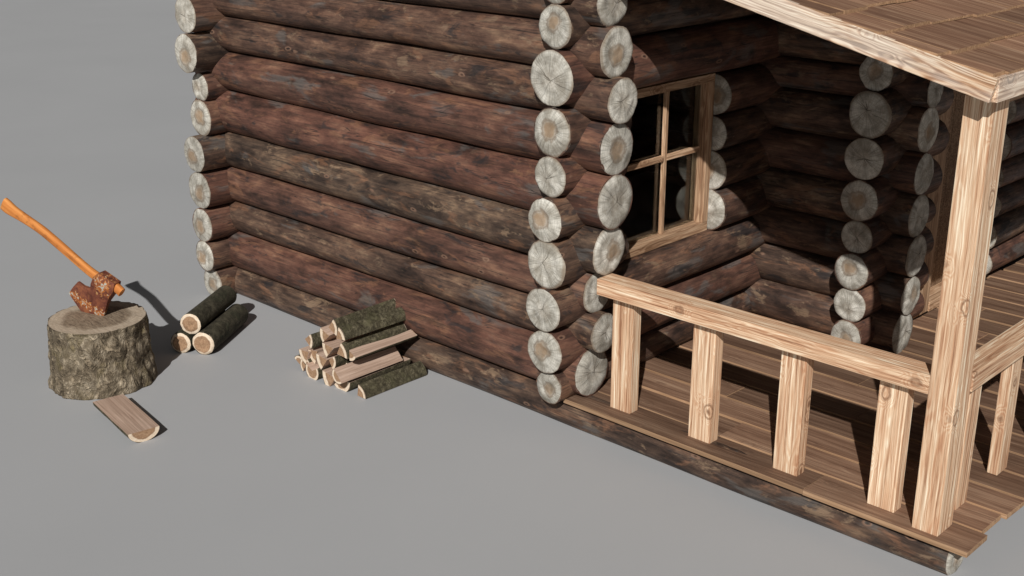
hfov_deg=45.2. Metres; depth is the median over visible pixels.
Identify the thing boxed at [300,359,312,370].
split firewood
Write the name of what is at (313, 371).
split firewood
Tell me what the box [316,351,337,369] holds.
split firewood
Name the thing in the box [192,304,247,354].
firewood log
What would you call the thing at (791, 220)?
log cabin
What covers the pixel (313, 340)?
split firewood
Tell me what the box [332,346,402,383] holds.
split firewood
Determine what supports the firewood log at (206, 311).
on the firewood log at (181, 340)
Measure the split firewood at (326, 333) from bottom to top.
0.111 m
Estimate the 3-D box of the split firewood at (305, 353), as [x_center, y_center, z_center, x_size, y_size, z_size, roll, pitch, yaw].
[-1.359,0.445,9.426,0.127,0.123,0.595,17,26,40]
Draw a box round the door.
[930,90,966,286]
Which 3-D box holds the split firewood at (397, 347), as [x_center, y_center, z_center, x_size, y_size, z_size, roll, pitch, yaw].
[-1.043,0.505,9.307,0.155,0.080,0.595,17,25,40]
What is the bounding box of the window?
[620,73,714,259]
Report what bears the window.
in the log cabin
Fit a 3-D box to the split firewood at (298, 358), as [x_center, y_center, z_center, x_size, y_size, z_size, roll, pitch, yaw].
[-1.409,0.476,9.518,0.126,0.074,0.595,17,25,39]
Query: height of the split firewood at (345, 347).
0.108 m
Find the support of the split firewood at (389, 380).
on the ground
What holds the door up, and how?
in the log cabin
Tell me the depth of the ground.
8.07 m
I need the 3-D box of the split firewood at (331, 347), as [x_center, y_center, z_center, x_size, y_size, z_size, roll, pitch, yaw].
[-1.138,0.394,9.173,0.134,0.108,0.595,18,26,41]
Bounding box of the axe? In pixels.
[0,198,124,315]
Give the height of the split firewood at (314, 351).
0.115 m
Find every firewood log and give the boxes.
[171,310,224,352]
[180,285,236,333]
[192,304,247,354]
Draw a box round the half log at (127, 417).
[93,394,158,442]
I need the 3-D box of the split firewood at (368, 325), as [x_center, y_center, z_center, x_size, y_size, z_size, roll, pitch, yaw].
[-1.029,0.262,9.032,0.107,0.103,0.595,18,26,41]
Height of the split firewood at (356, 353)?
0.081 m
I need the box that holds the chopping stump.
[47,301,157,399]
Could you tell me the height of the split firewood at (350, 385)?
0.111 m
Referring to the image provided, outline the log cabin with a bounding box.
[175,0,1023,574]
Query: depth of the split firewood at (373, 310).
9.06 m
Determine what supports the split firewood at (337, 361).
on the split firewood at (397, 347)
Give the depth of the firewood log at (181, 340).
9.59 m
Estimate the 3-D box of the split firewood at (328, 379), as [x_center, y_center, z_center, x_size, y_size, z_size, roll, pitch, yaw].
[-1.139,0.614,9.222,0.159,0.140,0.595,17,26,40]
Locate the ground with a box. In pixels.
[0,0,1023,575]
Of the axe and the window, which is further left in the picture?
the axe
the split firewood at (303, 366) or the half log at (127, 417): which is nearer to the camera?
the half log at (127, 417)
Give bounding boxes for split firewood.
[294,354,301,363]
[299,346,311,364]
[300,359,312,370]
[305,331,321,348]
[306,362,331,379]
[307,346,323,363]
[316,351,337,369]
[320,325,336,342]
[322,325,389,356]
[322,367,335,385]
[329,298,395,335]
[329,355,349,368]
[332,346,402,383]
[334,355,410,391]
[336,307,405,339]
[337,322,406,358]
[346,345,400,363]
[349,330,416,360]
[358,361,426,398]
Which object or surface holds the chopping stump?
on the ground

